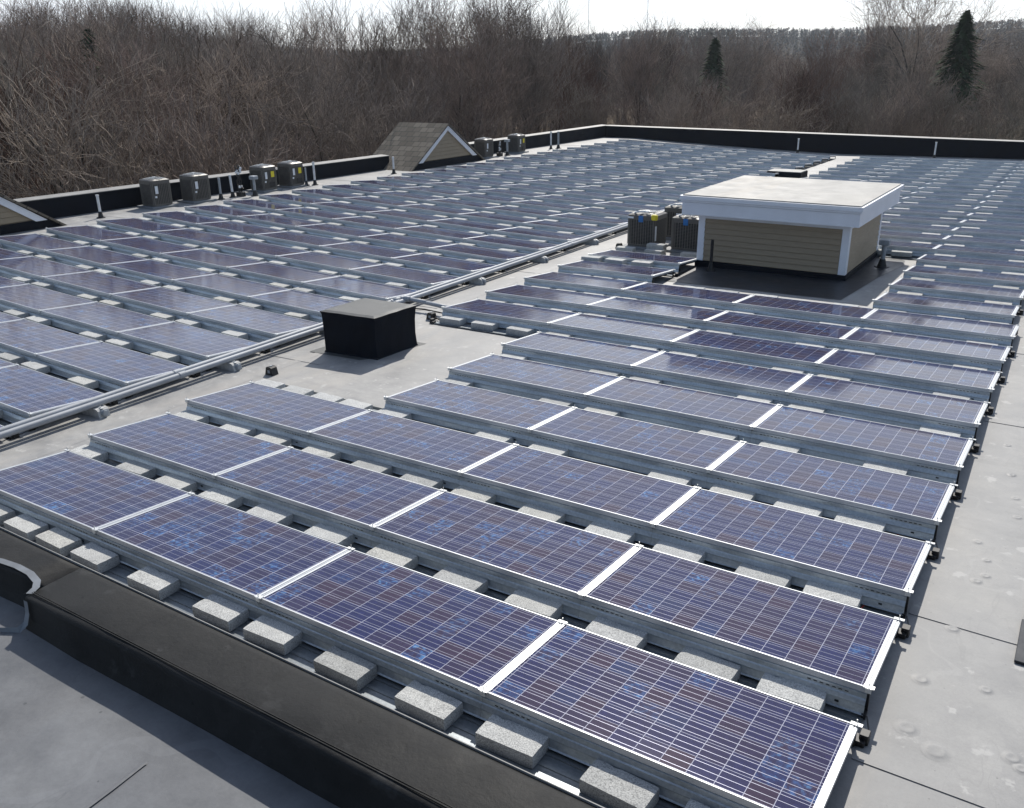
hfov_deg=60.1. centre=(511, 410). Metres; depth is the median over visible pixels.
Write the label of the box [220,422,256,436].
concrete block
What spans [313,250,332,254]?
concrete block
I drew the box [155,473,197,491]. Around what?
concrete block
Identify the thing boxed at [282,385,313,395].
concrete block
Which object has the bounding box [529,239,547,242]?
concrete block
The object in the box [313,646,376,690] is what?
concrete block
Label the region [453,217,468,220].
concrete block
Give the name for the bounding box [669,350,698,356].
concrete block
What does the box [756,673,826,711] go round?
concrete block
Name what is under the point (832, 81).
bare tree
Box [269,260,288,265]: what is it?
concrete block
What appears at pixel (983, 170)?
solar module
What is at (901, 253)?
concrete block
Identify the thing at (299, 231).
concrete block
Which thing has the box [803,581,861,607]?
concrete block
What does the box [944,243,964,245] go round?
concrete block
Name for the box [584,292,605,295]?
concrete block
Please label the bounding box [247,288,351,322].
solar module
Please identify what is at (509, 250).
concrete block
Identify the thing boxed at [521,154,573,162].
solar module
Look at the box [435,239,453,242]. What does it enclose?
concrete block
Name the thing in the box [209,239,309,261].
solar module
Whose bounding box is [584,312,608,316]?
concrete block
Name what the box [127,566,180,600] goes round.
concrete block
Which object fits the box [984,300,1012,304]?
concrete block
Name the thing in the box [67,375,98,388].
concrete block
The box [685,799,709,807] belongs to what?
concrete block
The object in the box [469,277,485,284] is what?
pipe support
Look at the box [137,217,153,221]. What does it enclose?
concrete block
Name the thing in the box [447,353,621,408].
solar module
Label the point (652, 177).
solar module
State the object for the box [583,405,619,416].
concrete block
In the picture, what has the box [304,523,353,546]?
concrete block
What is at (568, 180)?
solar module
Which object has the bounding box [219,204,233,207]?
concrete block
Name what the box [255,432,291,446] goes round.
concrete block
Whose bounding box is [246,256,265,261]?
concrete block
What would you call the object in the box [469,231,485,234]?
concrete block
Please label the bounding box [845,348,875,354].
concrete block
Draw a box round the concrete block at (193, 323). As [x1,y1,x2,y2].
[175,318,200,327]
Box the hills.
[280,27,1023,88]
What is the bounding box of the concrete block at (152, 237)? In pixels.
[142,235,159,240]
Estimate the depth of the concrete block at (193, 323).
13.80 m
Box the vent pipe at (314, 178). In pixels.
[312,162,317,184]
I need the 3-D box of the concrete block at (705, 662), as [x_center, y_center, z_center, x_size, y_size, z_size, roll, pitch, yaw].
[1.277,1.692,5.811,0.397,0.093,0.197,14,25,33]
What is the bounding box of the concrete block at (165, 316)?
[150,312,175,320]
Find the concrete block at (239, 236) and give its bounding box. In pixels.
[229,235,246,238]
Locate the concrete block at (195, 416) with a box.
[174,410,208,423]
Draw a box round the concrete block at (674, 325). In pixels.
[662,323,688,328]
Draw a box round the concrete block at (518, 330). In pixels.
[506,325,533,336]
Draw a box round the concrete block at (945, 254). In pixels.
[934,253,955,256]
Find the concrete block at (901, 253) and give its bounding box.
[891,250,912,256]
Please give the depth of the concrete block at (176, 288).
15.75 m
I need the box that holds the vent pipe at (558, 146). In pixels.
[556,131,560,148]
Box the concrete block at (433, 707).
[395,680,462,730]
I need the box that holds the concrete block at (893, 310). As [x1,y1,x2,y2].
[880,308,906,311]
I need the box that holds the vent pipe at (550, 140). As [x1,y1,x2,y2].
[549,131,552,148]
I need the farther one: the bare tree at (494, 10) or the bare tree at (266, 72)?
the bare tree at (494, 10)
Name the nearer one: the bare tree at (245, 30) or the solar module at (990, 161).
the solar module at (990, 161)
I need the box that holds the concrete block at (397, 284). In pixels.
[385,282,407,287]
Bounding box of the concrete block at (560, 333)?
[546,331,572,336]
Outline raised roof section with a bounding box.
[0,527,604,807]
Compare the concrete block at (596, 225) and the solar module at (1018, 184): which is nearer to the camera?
the concrete block at (596, 225)
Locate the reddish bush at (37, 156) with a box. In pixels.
[0,17,175,198]
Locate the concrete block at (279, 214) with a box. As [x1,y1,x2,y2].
[270,213,285,216]
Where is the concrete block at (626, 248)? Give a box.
[616,246,635,251]
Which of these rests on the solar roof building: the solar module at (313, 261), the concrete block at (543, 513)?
the solar module at (313, 261)
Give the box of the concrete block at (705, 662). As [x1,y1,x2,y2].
[674,646,740,682]
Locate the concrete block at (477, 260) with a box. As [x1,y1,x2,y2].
[466,258,485,262]
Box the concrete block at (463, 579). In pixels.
[433,566,487,593]
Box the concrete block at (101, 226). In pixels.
[91,224,107,229]
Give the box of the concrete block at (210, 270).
[197,267,217,273]
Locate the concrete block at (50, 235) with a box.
[40,232,57,238]
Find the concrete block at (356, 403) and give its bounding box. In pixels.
[339,399,372,409]
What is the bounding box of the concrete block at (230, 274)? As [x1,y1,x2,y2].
[218,272,239,278]
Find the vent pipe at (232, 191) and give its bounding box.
[228,175,236,197]
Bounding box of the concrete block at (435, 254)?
[424,252,442,256]
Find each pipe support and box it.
[81,405,109,418]
[216,360,241,371]
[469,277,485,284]
[530,256,548,262]
[582,239,598,244]
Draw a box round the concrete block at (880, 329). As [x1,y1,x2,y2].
[864,327,892,331]
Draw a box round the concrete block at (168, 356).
[150,351,179,362]
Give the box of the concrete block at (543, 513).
[518,503,564,523]
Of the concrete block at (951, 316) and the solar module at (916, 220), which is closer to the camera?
the concrete block at (951, 316)
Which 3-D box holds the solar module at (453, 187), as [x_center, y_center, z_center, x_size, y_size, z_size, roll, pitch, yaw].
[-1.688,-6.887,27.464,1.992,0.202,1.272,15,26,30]
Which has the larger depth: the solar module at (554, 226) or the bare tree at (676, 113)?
the bare tree at (676, 113)
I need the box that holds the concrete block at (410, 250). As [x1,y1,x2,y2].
[399,248,418,252]
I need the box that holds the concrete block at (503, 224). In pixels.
[496,223,513,226]
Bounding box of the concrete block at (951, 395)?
[933,391,970,399]
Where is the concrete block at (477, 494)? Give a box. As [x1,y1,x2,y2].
[450,485,495,504]
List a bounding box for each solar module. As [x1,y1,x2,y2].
[0,233,86,254]
[0,248,29,258]
[0,255,90,281]
[0,276,26,287]
[0,282,93,316]
[0,312,20,322]
[0,317,98,365]
[0,359,13,367]
[0,364,107,439]
[0,448,188,559]
[34,340,191,405]
[38,300,170,341]
[41,269,157,300]
[44,245,147,268]
[45,225,138,245]
[87,411,287,494]
[92,490,348,635]
[96,216,185,235]
[99,235,197,257]
[104,258,213,285]
[109,286,234,319]
[115,320,261,376]
[142,210,226,227]
[150,228,243,247]
[159,248,263,272]
[171,273,289,303]
[184,204,264,220]
[184,380,367,449]
[186,303,317,352]
[195,219,284,239]
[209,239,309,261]
[211,444,440,553]
[222,199,301,213]
[226,261,336,287]
[237,214,323,230]
[237,546,559,740]
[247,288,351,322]
[254,230,347,250]
[258,193,334,206]
[275,206,358,222]
[275,251,380,275]
[292,189,363,201]
[295,222,386,241]
[301,275,421,300]
[306,407,513,491]
[310,201,387,215]
[319,240,420,263]
[322,184,391,195]
[332,216,419,232]
[343,196,416,209]
[348,264,462,298]
[351,180,418,190]
[358,233,453,252]
[366,209,450,224]
[369,487,636,625]
[372,191,446,203]
[377,176,441,186]
[383,377,572,446]
[391,253,499,284]
[394,225,486,243]
[398,204,475,217]
[400,187,471,197]
[401,172,462,181]
[425,169,487,177]
[425,182,493,192]
[426,199,501,211]
[427,218,515,234]
[428,243,528,272]
[429,297,578,337]
[440,166,503,174]
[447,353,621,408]
[449,178,513,188]
[453,193,526,205]
[457,443,694,547]
[458,212,540,226]
[461,618,862,807]
[462,234,561,253]
[467,163,525,170]
[472,175,531,183]
[478,189,546,199]
[485,206,566,219]
[485,284,612,313]
[486,160,542,166]
[489,171,552,180]
[494,227,583,250]
[500,184,569,194]
[501,330,660,377]
[504,157,559,165]
[508,168,571,178]
[510,200,588,212]
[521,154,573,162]
[522,180,585,194]
[523,220,612,235]
[523,271,644,296]
[527,405,741,489]
[530,164,586,174]
[534,195,607,207]
[537,152,585,160]
[541,176,604,187]
[546,313,695,351]
[548,162,599,168]
[549,214,627,233]
[552,149,604,158]
[555,190,627,201]
[558,260,675,282]
[560,173,620,183]
[563,159,614,167]
[567,147,611,152]
[572,207,631,220]
[574,542,904,747]
[575,186,644,195]
[578,169,634,180]
[579,156,626,164]
[581,145,626,152]
[584,376,778,442]
[586,295,726,330]
[588,249,696,276]
[594,143,639,150]
[594,154,646,161]
[594,166,651,173]
[594,182,659,191]
[594,202,664,210]
[607,141,651,146]
[608,151,654,157]
[610,163,667,172]
[612,178,672,189]
[614,197,681,207]
[618,139,662,144]
[621,149,670,154]
[621,281,751,310]
[624,160,680,169]
[628,174,686,185]
[630,349,808,405]
[633,192,681,204]
[634,147,674,152]
[638,158,692,166]
[643,171,704,181]
[646,145,686,150]
[649,484,934,638]
[650,187,694,194]
[651,155,700,163]
[657,143,697,147]
[658,168,713,174]
[663,153,707,160]
[667,183,707,191]
[670,329,834,374]
[671,164,728,171]
[675,150,722,155]
[682,179,720,185]
[684,162,741,170]
[686,148,736,153]
[696,159,750,165]
[696,175,733,183]
[697,146,738,150]
[703,310,855,349]
[705,439,957,559]
[708,156,757,164]
[709,172,772,177]
[719,154,764,159]
[722,169,778,176]
[730,152,777,156]
[732,294,874,327]
[733,166,780,172]
[739,149,782,154]
[744,163,802,168]
[749,402,975,499]
[755,160,811,169]
[765,157,819,166]
[774,155,827,163]
[783,152,835,160]
[785,373,990,452]
[804,177,863,180]
[809,174,872,179]
[815,347,1002,414]
[819,170,877,177]
[828,167,887,174]
[837,164,891,168]
[839,327,1012,383]
[845,161,898,166]
[852,159,905,163]
[860,156,911,160]
[860,180,927,186]
[861,307,1020,356]
[869,176,933,186]
[872,291,1020,324]
[876,173,940,179]
[876,241,938,259]
[879,231,948,244]
[881,222,957,239]
[882,215,963,232]
[883,208,970,223]
[884,169,947,178]
[888,276,1023,314]
[892,166,951,174]
[893,202,976,215]
[898,163,955,168]
[900,191,913,196]
[902,186,922,195]
[902,197,982,210]
[903,265,1023,289]
[905,160,959,166]
[910,192,988,202]
[911,158,964,163]
[916,254,1023,272]
[918,187,992,198]
[926,183,997,191]
[932,179,1000,188]
[933,245,1023,260]
[939,175,1004,182]
[942,236,1023,249]
[945,172,1009,178]
[950,168,1014,174]
[951,227,1023,244]
[955,165,1016,171]
[960,162,1018,167]
[960,220,1023,233]
[965,159,1021,165]
[967,213,1023,223]
[974,207,1023,219]
[980,201,1023,212]
[986,196,1023,206]
[991,191,1023,196]
[996,186,1023,194]
[1000,182,1023,189]
[1005,178,1023,182]
[1009,174,1023,180]
[1012,170,1023,173]
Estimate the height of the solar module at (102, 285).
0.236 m
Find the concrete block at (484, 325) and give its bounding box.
[471,320,498,330]
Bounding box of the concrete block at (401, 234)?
[389,232,406,235]
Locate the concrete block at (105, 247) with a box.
[92,244,110,250]
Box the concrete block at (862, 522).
[834,512,885,531]
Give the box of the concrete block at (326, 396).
[312,392,343,402]
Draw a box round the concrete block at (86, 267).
[75,264,96,269]
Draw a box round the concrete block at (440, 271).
[427,269,448,274]
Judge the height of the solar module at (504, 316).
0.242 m
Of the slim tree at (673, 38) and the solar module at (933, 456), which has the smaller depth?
the solar module at (933, 456)
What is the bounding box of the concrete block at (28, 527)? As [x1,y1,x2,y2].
[3,514,48,540]
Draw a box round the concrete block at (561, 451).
[528,442,568,456]
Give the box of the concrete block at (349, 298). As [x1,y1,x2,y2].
[338,296,361,300]
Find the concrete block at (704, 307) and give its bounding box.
[691,305,716,309]
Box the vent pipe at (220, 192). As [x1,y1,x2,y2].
[217,178,224,199]
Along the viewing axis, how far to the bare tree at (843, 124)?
50.94 m
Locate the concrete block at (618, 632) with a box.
[585,616,647,649]
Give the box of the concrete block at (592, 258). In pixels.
[581,255,602,261]
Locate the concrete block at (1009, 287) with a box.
[993,285,1019,288]
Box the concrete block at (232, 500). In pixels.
[198,487,243,508]
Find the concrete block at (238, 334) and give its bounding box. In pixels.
[221,329,248,339]
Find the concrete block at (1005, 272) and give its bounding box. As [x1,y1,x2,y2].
[1001,271,1023,274]
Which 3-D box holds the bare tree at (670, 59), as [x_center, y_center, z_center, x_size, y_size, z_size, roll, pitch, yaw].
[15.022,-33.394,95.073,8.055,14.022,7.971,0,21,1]
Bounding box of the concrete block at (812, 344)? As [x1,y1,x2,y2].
[795,341,825,347]
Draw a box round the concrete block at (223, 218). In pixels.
[213,216,229,220]
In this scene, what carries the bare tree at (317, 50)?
on the ground
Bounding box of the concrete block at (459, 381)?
[441,377,473,386]
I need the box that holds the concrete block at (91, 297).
[77,293,100,301]
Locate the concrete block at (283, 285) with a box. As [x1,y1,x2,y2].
[269,282,291,288]
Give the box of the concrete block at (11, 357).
[0,352,24,363]
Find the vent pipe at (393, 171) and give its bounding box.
[391,157,396,173]
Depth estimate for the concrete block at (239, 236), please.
19.96 m
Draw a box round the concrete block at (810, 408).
[788,403,825,412]
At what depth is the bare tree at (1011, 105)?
46.19 m
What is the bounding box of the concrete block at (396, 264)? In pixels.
[385,262,404,267]
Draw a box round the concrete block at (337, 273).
[318,269,339,275]
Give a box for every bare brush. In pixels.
[15,147,210,196]
[453,114,513,138]
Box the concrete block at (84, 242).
[73,240,90,245]
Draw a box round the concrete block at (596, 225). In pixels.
[581,223,598,226]
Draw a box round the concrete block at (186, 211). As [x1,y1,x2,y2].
[180,210,195,214]
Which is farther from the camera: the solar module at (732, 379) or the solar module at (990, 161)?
the solar module at (990, 161)
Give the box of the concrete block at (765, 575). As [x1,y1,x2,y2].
[734,563,791,587]
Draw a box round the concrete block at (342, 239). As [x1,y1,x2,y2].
[332,237,350,241]
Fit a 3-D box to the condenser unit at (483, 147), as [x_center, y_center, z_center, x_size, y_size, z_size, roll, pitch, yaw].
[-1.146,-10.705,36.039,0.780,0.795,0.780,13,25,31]
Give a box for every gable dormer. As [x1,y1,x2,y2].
[0,193,65,234]
[373,122,484,171]
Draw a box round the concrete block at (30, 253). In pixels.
[16,250,36,255]
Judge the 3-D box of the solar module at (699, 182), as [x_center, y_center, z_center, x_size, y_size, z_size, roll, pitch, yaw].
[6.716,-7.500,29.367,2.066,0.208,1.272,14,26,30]
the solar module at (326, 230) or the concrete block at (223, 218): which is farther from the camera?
the concrete block at (223, 218)
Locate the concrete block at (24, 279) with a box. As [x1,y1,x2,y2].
[11,276,33,283]
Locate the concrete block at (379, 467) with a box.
[351,458,392,475]
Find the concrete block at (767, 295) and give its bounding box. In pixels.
[755,294,777,297]
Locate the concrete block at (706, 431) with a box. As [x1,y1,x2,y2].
[697,428,737,440]
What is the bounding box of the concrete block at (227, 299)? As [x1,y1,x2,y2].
[213,296,236,303]
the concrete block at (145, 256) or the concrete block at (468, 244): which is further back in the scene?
the concrete block at (468, 244)
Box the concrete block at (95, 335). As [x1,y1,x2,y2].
[79,330,106,340]
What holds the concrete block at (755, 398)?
on the solar module at (732, 379)
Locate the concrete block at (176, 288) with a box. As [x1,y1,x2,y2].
[162,284,184,292]
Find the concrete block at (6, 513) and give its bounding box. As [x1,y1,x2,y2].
[0,504,15,525]
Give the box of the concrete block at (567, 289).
[557,288,577,291]
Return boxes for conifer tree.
[78,29,115,185]
[693,37,740,128]
[919,10,999,138]
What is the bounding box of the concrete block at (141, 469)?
[115,460,157,478]
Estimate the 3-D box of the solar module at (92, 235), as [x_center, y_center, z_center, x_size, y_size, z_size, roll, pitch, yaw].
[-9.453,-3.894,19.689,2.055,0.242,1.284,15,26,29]
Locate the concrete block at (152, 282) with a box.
[140,279,161,286]
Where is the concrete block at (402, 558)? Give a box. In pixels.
[366,544,417,569]
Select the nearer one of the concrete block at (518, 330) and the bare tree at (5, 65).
the concrete block at (518, 330)
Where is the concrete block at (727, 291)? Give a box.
[716,289,738,292]
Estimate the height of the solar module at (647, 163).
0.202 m
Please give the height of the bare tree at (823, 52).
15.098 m
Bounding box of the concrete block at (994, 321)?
[980,320,1009,323]
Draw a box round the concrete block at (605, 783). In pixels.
[579,759,658,807]
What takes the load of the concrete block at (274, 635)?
on the solar module at (401, 627)
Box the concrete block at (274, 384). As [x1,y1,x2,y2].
[254,379,284,388]
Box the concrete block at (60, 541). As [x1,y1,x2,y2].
[35,527,82,556]
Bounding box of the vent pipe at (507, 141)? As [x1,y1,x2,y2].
[504,139,510,155]
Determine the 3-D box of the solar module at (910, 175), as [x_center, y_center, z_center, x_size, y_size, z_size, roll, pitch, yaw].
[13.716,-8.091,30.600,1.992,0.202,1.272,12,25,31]
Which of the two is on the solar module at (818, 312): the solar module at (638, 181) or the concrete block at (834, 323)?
the concrete block at (834, 323)
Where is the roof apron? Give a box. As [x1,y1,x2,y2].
[664,257,904,299]
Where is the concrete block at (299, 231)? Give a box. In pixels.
[289,230,306,233]
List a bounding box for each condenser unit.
[137,176,178,209]
[177,172,216,203]
[246,164,282,192]
[277,160,309,188]
[474,137,496,158]
[504,133,528,153]
[623,210,670,249]
[664,203,681,239]
[666,214,698,252]
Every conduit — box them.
[0,176,768,431]
[0,224,627,438]
[393,296,447,312]
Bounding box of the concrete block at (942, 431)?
[919,426,960,436]
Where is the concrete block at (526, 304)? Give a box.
[513,302,535,306]
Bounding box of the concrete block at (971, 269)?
[959,268,982,271]
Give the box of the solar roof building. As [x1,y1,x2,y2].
[0,124,1023,807]
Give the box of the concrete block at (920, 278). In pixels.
[910,277,935,280]
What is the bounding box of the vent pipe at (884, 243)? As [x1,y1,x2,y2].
[874,239,890,267]
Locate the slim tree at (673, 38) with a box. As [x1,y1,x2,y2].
[625,14,692,82]
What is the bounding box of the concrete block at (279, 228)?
[269,226,286,230]
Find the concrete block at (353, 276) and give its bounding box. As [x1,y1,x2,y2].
[341,274,362,279]
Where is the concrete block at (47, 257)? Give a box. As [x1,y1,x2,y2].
[34,254,54,260]
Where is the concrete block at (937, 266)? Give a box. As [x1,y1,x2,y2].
[924,264,946,267]
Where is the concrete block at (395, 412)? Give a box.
[376,407,411,419]
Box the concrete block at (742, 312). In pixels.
[730,310,754,314]
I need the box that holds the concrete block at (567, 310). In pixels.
[551,308,574,312]
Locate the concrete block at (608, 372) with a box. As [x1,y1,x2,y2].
[589,368,620,376]
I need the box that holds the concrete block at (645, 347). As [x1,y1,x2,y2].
[631,344,658,350]
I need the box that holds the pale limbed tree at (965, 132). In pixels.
[835,69,1023,138]
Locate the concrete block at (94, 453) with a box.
[70,445,108,461]
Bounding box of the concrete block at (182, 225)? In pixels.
[171,224,187,227]
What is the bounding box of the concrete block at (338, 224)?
[327,222,343,225]
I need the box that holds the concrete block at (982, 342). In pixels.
[967,340,998,345]
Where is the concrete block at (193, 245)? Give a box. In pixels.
[183,243,200,248]
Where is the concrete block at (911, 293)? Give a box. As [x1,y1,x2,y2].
[897,291,922,295]
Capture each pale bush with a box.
[33,58,321,194]
[122,105,291,184]
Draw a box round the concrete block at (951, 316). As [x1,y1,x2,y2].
[937,315,964,318]
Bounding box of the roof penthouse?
[680,175,903,280]
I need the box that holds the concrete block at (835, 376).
[817,373,851,380]
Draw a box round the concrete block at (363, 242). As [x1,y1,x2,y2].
[353,240,370,244]
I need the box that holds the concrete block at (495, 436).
[474,430,512,443]
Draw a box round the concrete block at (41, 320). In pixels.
[25,315,50,325]
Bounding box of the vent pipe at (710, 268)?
[706,239,714,271]
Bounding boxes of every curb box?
[311,298,426,359]
[767,168,807,177]
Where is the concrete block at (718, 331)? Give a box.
[706,329,733,334]
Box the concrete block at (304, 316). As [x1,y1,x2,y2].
[283,311,309,319]
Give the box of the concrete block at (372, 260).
[361,258,380,263]
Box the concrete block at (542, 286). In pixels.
[533,285,551,288]
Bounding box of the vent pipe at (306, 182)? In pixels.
[304,168,309,185]
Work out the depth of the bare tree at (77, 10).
84.35 m
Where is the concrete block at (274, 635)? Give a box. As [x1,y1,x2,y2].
[243,615,302,654]
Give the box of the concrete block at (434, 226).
[423,224,439,227]
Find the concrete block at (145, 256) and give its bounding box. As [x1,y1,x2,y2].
[132,253,151,258]
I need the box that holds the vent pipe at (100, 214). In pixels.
[95,195,105,217]
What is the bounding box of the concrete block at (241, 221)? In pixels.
[231,220,247,223]
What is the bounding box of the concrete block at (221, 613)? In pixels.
[192,594,249,631]
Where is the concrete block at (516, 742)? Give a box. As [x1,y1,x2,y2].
[475,714,548,768]
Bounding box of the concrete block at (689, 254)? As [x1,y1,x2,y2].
[680,252,696,257]
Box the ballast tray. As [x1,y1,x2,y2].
[285,385,381,410]
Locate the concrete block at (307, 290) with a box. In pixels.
[292,287,314,293]
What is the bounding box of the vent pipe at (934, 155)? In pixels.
[933,142,937,157]
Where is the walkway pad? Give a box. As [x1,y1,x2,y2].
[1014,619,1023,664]
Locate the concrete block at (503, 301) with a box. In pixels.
[486,299,507,302]
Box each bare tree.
[0,0,102,56]
[0,0,110,118]
[0,0,117,48]
[0,2,47,36]
[0,4,103,152]
[0,5,54,73]
[0,5,218,198]
[0,7,94,80]
[0,10,62,57]
[0,26,75,197]
[0,58,58,198]
[0,79,71,197]
[2,53,74,173]
[6,24,116,135]
[13,39,139,187]
[14,0,153,42]
[18,1,347,187]
[21,0,149,60]
[22,0,112,37]
[22,1,168,122]
[25,0,234,177]
[41,15,111,119]
[44,22,131,173]
[47,16,138,93]
[51,25,322,185]
[55,0,205,119]
[58,28,129,88]
[75,0,138,33]
[75,25,257,159]
[77,13,302,184]
[80,0,186,33]
[81,0,147,36]
[87,3,245,156]
[91,0,192,47]
[98,0,166,50]
[102,0,276,168]
[138,29,300,159]
[139,4,220,57]
[145,8,284,150]
[151,3,381,163]
[158,3,330,138]
[164,16,349,165]
[166,2,225,63]
[175,2,334,162]
[178,9,267,90]
[182,9,289,76]
[184,11,248,41]
[202,7,405,165]
[209,7,264,150]
[210,3,448,163]
[257,0,385,159]
[259,61,330,161]
[308,0,476,144]
[309,67,442,159]
[310,0,457,155]
[346,0,560,141]
[367,52,536,145]
[388,0,562,141]
[397,0,542,124]
[400,0,564,130]
[455,0,596,134]
[478,0,600,137]
[482,0,578,133]
[538,30,616,130]
[543,57,610,129]
[544,68,571,131]
[545,33,621,102]
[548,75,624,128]
[563,19,628,120]
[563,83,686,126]
[588,10,682,125]
[607,24,647,123]
[617,29,684,124]
[636,70,728,127]
[644,72,783,130]
[662,66,726,126]
[662,72,733,128]
[666,27,710,89]
[671,44,766,129]
[673,17,772,85]
[679,17,793,128]
[679,22,777,125]
[683,67,741,129]
[686,10,808,124]
[687,51,735,109]
[694,77,837,132]
[711,65,852,133]
[743,62,874,133]
[763,47,836,115]
[765,55,857,131]
[778,74,893,134]
[786,22,860,80]
[789,73,916,134]
[791,63,827,122]
[806,58,860,131]
[834,0,1023,115]
[836,17,902,128]
[848,8,933,118]
[849,74,966,137]
[885,60,950,133]
[890,66,987,137]
[905,24,983,123]
[910,65,1023,139]
[914,47,965,102]
[931,78,1023,138]
[947,71,1023,139]
[963,47,1000,122]
[968,24,1007,66]
[970,43,1020,111]
[974,12,1023,92]
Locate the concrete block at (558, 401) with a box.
[539,396,573,406]
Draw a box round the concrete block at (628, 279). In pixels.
[618,278,638,281]
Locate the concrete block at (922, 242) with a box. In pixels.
[912,241,931,243]
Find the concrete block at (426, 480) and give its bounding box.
[400,471,442,488]
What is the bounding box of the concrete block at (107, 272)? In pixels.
[93,268,114,275]
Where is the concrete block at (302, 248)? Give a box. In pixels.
[290,246,309,250]
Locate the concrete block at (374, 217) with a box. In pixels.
[361,215,377,218]
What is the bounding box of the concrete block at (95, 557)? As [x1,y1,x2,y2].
[70,542,119,572]
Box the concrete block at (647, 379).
[630,375,661,383]
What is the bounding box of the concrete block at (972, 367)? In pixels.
[953,363,987,370]
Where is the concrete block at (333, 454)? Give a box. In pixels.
[301,444,340,460]
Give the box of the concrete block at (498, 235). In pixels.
[490,234,507,237]
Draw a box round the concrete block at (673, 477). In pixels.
[647,469,691,485]
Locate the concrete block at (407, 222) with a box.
[402,221,418,224]
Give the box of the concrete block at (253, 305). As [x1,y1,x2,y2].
[238,302,262,309]
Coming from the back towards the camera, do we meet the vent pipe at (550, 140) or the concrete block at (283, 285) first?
the vent pipe at (550, 140)
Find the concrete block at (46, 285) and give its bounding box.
[31,281,53,289]
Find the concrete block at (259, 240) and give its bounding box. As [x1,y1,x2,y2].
[248,238,266,242]
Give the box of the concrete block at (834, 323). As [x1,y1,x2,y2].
[819,321,847,325]
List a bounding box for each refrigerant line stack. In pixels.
[234,165,245,196]
[496,140,502,155]
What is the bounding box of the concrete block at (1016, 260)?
[1009,259,1023,261]
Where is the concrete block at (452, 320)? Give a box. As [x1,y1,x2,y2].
[439,315,465,325]
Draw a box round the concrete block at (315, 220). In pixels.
[307,219,323,222]
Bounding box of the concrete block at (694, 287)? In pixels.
[683,286,704,288]
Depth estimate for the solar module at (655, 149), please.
38.97 m
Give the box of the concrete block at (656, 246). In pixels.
[646,243,666,249]
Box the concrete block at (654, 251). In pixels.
[644,248,664,254]
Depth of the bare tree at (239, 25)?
111.23 m
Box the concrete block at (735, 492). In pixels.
[709,483,755,500]
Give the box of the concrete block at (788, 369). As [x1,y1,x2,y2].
[771,366,804,373]
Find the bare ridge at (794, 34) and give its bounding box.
[183,18,1023,87]
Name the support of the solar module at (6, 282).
on the solar roof building
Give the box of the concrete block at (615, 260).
[605,257,626,263]
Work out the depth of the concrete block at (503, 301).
15.07 m
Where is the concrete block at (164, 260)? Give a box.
[151,257,171,263]
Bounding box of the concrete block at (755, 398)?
[737,394,772,403]
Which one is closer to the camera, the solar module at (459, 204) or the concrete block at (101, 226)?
the concrete block at (101, 226)
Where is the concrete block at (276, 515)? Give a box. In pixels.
[246,504,292,525]
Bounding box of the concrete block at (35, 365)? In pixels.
[21,360,50,373]
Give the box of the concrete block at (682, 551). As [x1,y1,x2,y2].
[652,540,705,563]
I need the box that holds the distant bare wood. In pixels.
[55,33,1023,148]
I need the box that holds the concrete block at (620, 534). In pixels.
[585,522,634,543]
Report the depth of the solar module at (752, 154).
37.93 m
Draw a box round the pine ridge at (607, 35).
[270,18,1023,87]
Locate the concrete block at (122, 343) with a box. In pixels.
[105,338,133,348]
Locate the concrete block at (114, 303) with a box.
[99,299,123,307]
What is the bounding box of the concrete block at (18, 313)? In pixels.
[3,309,28,317]
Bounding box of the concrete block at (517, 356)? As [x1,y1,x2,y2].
[499,352,527,359]
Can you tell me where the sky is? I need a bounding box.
[0,0,1023,51]
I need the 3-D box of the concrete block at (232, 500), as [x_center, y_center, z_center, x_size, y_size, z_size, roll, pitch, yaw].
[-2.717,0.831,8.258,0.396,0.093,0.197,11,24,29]
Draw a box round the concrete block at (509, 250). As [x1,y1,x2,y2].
[498,248,516,252]
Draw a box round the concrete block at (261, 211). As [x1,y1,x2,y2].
[252,210,267,213]
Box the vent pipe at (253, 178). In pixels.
[249,175,257,195]
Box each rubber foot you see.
[265,365,278,375]
[426,311,438,319]
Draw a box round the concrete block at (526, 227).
[518,226,533,228]
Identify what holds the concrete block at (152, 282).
on the solar roof building
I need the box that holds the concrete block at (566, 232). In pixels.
[557,231,574,234]
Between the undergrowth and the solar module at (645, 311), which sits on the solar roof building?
the solar module at (645, 311)
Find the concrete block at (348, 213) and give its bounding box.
[342,212,357,215]
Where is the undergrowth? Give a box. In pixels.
[47,123,1015,188]
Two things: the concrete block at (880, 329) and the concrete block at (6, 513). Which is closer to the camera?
the concrete block at (6, 513)
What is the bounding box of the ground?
[58,90,1022,157]
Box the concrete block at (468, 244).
[458,242,476,246]
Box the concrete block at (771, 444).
[759,440,800,453]
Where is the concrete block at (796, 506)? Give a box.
[773,499,822,516]
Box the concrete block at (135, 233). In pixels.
[125,232,142,236]
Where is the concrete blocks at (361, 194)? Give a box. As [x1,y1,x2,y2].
[320,141,1023,197]
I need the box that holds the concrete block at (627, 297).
[616,296,638,299]
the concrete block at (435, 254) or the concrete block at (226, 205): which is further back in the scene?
the concrete block at (226, 205)
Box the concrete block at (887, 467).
[863,461,907,474]
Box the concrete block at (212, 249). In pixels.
[201,247,220,252]
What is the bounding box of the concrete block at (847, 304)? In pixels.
[833,303,858,306]
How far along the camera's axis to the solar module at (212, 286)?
15.72 m
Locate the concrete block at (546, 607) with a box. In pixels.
[504,589,562,619]
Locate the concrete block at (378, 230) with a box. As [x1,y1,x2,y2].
[369,229,385,232]
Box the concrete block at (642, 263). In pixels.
[631,260,652,266]
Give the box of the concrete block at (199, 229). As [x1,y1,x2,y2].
[189,227,205,231]
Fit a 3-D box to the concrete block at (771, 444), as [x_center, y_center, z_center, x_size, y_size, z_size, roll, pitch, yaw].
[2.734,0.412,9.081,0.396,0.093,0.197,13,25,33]

